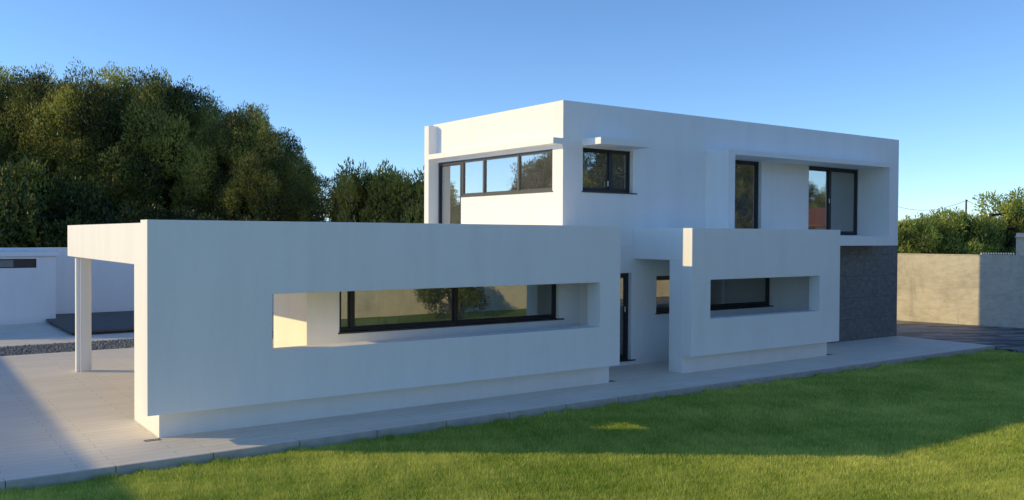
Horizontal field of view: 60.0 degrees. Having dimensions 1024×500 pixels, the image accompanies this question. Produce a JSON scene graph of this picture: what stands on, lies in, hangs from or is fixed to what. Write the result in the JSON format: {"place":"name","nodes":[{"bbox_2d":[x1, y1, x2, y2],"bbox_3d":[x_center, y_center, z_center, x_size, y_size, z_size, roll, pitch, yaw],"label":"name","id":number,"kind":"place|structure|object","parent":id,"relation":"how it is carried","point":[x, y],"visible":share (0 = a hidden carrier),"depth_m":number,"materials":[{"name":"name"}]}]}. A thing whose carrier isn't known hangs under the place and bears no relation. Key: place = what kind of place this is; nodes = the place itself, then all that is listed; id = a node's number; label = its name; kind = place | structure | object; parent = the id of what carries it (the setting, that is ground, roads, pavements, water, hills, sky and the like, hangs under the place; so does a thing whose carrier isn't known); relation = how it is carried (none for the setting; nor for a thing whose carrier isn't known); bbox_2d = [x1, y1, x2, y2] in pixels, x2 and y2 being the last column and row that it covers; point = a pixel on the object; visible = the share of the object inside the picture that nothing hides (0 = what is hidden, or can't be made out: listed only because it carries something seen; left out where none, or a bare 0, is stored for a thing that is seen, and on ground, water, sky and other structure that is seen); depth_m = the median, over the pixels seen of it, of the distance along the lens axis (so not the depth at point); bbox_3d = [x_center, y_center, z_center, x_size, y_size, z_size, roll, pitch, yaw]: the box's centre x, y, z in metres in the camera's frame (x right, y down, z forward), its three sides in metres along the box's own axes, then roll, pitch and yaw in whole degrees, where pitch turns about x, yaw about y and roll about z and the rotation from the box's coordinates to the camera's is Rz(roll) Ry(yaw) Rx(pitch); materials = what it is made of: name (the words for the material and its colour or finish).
{"place":"outdoors","nodes":[
{"label":"outdoors","id":0,"kind":"place"},
{"bbox_2d":[0,251,59,324],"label":"pool house","id":1,"kind":"structure","parent":0,"point":[27,287],"depth_m":28.30,"materials":[{"name":"white paint"}]},
{"bbox_2d":[0,259,35,267],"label":"window","id":2,"kind":"structure","parent":1,"relation":"in","point":[4,263],"depth_m":28.19,"materials":[{"name":"black"}]},
{"bbox_2d":[0,317,397,347],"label":"pool terrace","id":3,"kind":"structure","parent":0,"point":[12,335],"depth_m":25.34,"materials":[{"name":"grey concrete"}]},
{"bbox_2d":[0,247,377,313],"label":"boundary wall","id":4,"kind":"structure","parent":3,"relation":"on","point":[112,286],"depth_m":31.18,"materials":[{"name":"white paint"}]},
{"bbox_2d":[46,302,397,334],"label":"pool deck","id":5,"kind":"structure","parent":3,"relation":"on","point":[112,322],"depth_m":28.83,"materials":[{"name":"black"}]},
{"bbox_2d":[68,100,898,437],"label":"house","id":6,"kind":"structure","parent":0,"point":[558,244],"depth_m":18.53,"materials":[{"name":"white paint"}]},
{"bbox_2d":[272,294,273,347],"bbox_3d":[-5.409,1.451,17.594,0.074,2.136,4.136,0,1,-36],"label":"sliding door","id":7,"kind":"structure","parent":6,"relation":"in","point":[272,294],"depth_m":16.09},
{"bbox_2d":[355,289,400,325],"bbox_3d":[-3.837,1.390,21.795,2.496,2.136,0.074,0,1,-36],"label":"rear sliding door","id":8,"kind":"structure","parent":6,"relation":"in","point":[399,291],"depth_m":22.46,"materials":[{"name":"black"}]},
{"bbox_2d":[438,160,461,223],"bbox_3d":[-1.545,-1.336,22.516,0.070,1.806,1.134,0,1,-36],"label":"terrace door","id":9,"kind":"structure","parent":6,"relation":"in","point":[450,173],"depth_m":22.54,"materials":[{"name":"black"}]},
{"bbox_2d":[338,284,563,333],"bbox_3d":[-0.986,0.905,16.427,4.878,0.999,0.195,0,1,-36],"label":"living room window","id":10,"kind":"structure","parent":6,"relation":"in","point":[512,303],"depth_m":17.07,"materials":[{"name":"black"}]},
{"bbox_2d":[458,149,552,197],"bbox_3d":[-0.192,-1.738,20.578,0.120,0.924,3.806,0,1,-36],"label":"strip window","id":11,"kind":"structure","parent":6,"relation":"in","point":[526,172],"depth_m":20.44,"materials":[{"name":"grey"}]},
{"bbox_2d":[582,148,636,193],"bbox_3d":[2.109,-1.729,19.571,1.616,0.964,0.200,0,1,-36],"label":"small upper window","id":12,"kind":"structure","parent":6,"relation":"in","point":[604,171],"depth_m":19.62,"materials":[{"name":"black"}]},
{"bbox_2d":[620,273,635,361],"bbox_3d":[2.239,1.505,19.721,1.226,1.974,0.200,0,1,-36],"label":"glass door","id":13,"kind":"structure","parent":6,"relation":"in","point":[623,276],"depth_m":19.99,"materials":[{"name":"black glass"}]},
{"bbox_2d":[655,276,773,313],"bbox_3d":[5.007,1.026,21.691,4.306,0.874,0.200,0,1,-36],"label":"side room window","id":14,"kind":"structure","parent":6,"relation":"in","point":[726,294],"depth_m":22.08,"materials":[{"name":"black"}]},
{"bbox_2d":[735,160,758,228],"bbox_3d":[5.623,-1.332,22.423,1.746,1.876,0.070,0,1,-36],"label":"balcony door","id":15,"kind":"structure","parent":6,"relation":"in","point":[746,172],"depth_m":22.69,"materials":[{"name":"black"}]},
{"bbox_2d":[808,166,857,234],"bbox_3d":[8.914,-1.353,24.758,2.396,1.876,0.100,0,1,-36],"label":"wide balcony door","id":16,"kind":"structure","parent":6,"relation":"in","point":[833,192],"depth_m":24.83,"materials":[{"name":"black"}]},
{"bbox_2d":[0,336,991,480],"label":"terrace","id":17,"kind":"structure","parent":0,"point":[59,413],"depth_m":14.92,"materials":[{"name":"grey concrete"}]},
{"bbox_2d":[0,349,1023,499],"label":"lawn","id":18,"kind":"structure","parent":0,"point":[574,463],"depth_m":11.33,"materials":[{"name":"green plant"}]},
{"bbox_2d":[0,0,1023,220],"label":"sky","id":19,"kind":"structure","parent":0,"point":[359,80],"materials":[{"name":"blue"}]},
{"bbox_2d":[359,293,1023,352],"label":"driveway","id":20,"kind":"structure","parent":0,"point":[1011,339],"depth_m":27.57,"materials":[{"name":"grey concrete"}]},
{"bbox_2d":[897,253,1023,327],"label":"garden wall","id":21,"kind":"structure","parent":20,"relation":"on","point":[973,289],"depth_m":30.20,"materials":[{"name":"concrete"}]},
{"bbox_3d":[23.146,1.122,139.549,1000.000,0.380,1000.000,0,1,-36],"label":"ground","id":22,"kind":"structure","parent":0,"visible":0},
{"bbox_2d":[0,83,44,192],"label":"pine tree","id":23,"kind":"object","parent":22,"relation":"on","point":[2,136],"visible":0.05,"depth_m":42.72,"materials":[{"name":"green plant"}]},
{"bbox_2d":[0,155,73,247],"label":"bush","id":24,"kind":"object","parent":22,"relation":"on","point":[36,171],"visible":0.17,"depth_m":38.01,"materials":[{"name":"green plant"}]},
{"bbox_2d":[0,61,80,207],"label":"pine tree","id":25,"kind":"object","parent":22,"relation":"on","point":[18,95],"visible":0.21,"depth_m":43.28,"materials":[{"name":"green plant"}]},
{"bbox_2d":[9,62,83,100],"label":"pine tree","id":26,"kind":"object","parent":22,"relation":"on","point":[51,79],"depth_m":49.24,"materials":[{"name":"green plant"}]},
{"bbox_2d":[0,159,119,247],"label":"bush","id":27,"kind":"object","parent":22,"relation":"on","point":[9,189],"visible":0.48,"depth_m":36.44,"materials":[{"name":"green plant"}]},
{"bbox_2d":[15,194,117,247],"bbox_3d":[-19.089,0.176,38.225,4.594,5.119,4.938,0,1,-29],"label":"bush","id":28,"kind":"object","parent":22,"relation":"on","point":[105,211],"visible":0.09,"depth_m":37.50,"materials":[{"name":"green plant"}]},
{"bbox_2d":[6,56,175,219],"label":"pine tree","id":29,"kind":"object","parent":22,"relation":"on","point":[71,107],"visible":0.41,"depth_m":41.28,"materials":[{"name":"green plant"}]},
{"bbox_2d":[52,61,203,219],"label":"pine tree","id":30,"kind":"object","parent":22,"relation":"on","point":[141,100],"visible":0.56,"depth_m":41.73,"materials":[{"name":"green plant"}]},
{"bbox_2d":[93,200,216,223],"bbox_3d":[-15.425,0.308,38.159,5.168,4.856,5.555,0,1,-40],"label":"bush","id":31,"kind":"object","parent":22,"relation":"on","point":[130,214],"visible":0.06,"depth_m":37.49,"materials":[{"name":"green plant"}]},
{"bbox_2d":[122,66,220,216],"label":"pine tree","id":32,"kind":"object","parent":22,"relation":"on","point":[165,181],"visible":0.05,"depth_m":44.02,"materials":[{"name":"green plant"}]},
{"bbox_2d":[201,213,229,220],"bbox_3d":[-13.526,0.507,40.483,4.314,4.354,4.714,0,1,7],"label":"bush","id":33,"kind":"object","parent":22,"relation":"on","point":[215,218],"depth_m":39.30,"materials":[{"name":"green plant"}]},
{"bbox_2d":[166,85,269,219],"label":"pine tree","id":34,"kind":"object","parent":22,"relation":"on","point":[180,193],"visible":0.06,"depth_m":43.43,"materials":[{"name":"green plant"}]},
{"bbox_2d":[178,101,286,220],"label":"pine tree","id":35,"kind":"object","parent":22,"relation":"on","point":[210,173],"visible":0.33,"depth_m":41.70,"materials":[{"name":"green plant"}]},
{"bbox_2d":[212,208,269,220],"bbox_3d":[-12.093,0.374,40.510,5.168,4.651,5.555,1,1,22],"label":"bush","id":36,"kind":"object","parent":22,"relation":"on","point":[244,217],"visible":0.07,"depth_m":39.56,"materials":[{"name":"green plant"}]},
{"bbox_2d":[213,112,326,221],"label":"pine tree","id":37,"kind":"object","parent":22,"relation":"on","point":[261,148],"visible":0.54,"depth_m":40.59,"materials":[{"name":"green plant"}]},
{"bbox_2d":[260,141,340,221],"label":"pine tree","id":38,"kind":"object","parent":22,"relation":"on","point":[310,209],"visible":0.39,"depth_m":41.08,"materials":[{"name":"green plant"}]},
{"bbox_2d":[320,169,373,222],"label":"leafy tree","id":39,"kind":"object","parent":22,"relation":"on","point":[343,204],"visible":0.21,"depth_m":41.74,"materials":[{"name":"green plant"}]},
{"bbox_2d":[328,157,385,293],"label":"leafy tree","id":40,"kind":"object","parent":22,"relation":"on","point":[355,173],"visible":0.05,"depth_m":43.48,"materials":[{"name":"green plant"}]},
{"bbox_2d":[343,159,423,295],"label":"leafy tree","id":41,"kind":"object","parent":22,"relation":"on","point":[379,194],"visible":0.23,"depth_m":42.08,"materials":[{"name":"green plant"}]},
{"bbox_2d":[370,166,423,297],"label":"leafy tree","id":42,"kind":"object","parent":22,"relation":"on","point":[408,190],"visible":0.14,"depth_m":41.54,"materials":[{"name":"green plant"}]},
{"bbox_2d":[395,183,423,222],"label":"leafy tree","id":43,"kind":"object","parent":22,"relation":"on","point":[416,207],"depth_m":42.20,"materials":[{"name":"green plant"}]},
{"bbox_2d":[0,346,994,491],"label":"kerb","id":44,"kind":"structure","parent":22,"relation":"on","point":[63,478],"depth_m":13.34,"materials":[{"name":"concrete"}]},
{"bbox_2d":[897,212,944,253],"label":"leafy tree","id":45,"kind":"object","parent":22,"relation":"on","point":[926,241],"visible":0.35,"depth_m":47.26,"materials":[{"name":"green plant"}]},
{"bbox_2d":[905,210,962,252],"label":"leafy tree","id":46,"kind":"object","parent":22,"relation":"on","point":[930,218],"depth_m":51.89,"materials":[{"name":"green plant"}]},
{"bbox_2d":[907,206,995,254],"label":"leafy tree","id":47,"kind":"object","parent":22,"relation":"on","point":[947,229],"visible":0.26,"depth_m":48.00,"materials":[{"name":"green plant"}]},
{"bbox_2d":[937,207,1013,254],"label":"leafy tree","id":48,"kind":"object","parent":22,"relation":"on","point":[971,228],"visible":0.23,"depth_m":48.50,"materials":[{"name":"green plant"}]},
{"bbox_2d":[961,188,1023,254],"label":"leafy tree","id":49,"kind":"object","parent":22,"relation":"on","point":[1015,215],"visible":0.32,"depth_m":49.54,"materials":[{"name":"green plant"}]},
{"bbox_2d":[980,253,1014,254],"bbox_3d":[21.327,1.346,39.009,1.497,2.440,0.100,0,1,0],"label":"picket fence","id":50,"kind":"object","parent":22,"relation":"on","point":[996,253],"visible":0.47,"depth_m":38.98,"materials":[{"name":"grey"}]},
{"bbox_2d":[999,192,1023,250],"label":"leafy tree","id":51,"kind":"object","parent":22,"relation":"on","point":[1012,224],"visible":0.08,"depth_m":51.85,"materials":[{"name":"green plant"}]},
{"bbox_2d":[1015,233,1023,254],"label":"outbuilding","id":52,"kind":"structure","parent":22,"relation":"on","point":[1019,243],"depth_m":40.01,"materials":[{"name":"paint"}]},
{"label":"gravel bed","id":53,"kind":"structure","parent":22,"relation":"on","visible":0},
{"bbox_2d":[0,339,133,355],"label":"gravel","id":54,"kind":"structure","parent":53,"relation":"on","point":[7,350],"depth_m":22.52,"materials":[{"name":"grey gravel"}]}
]}

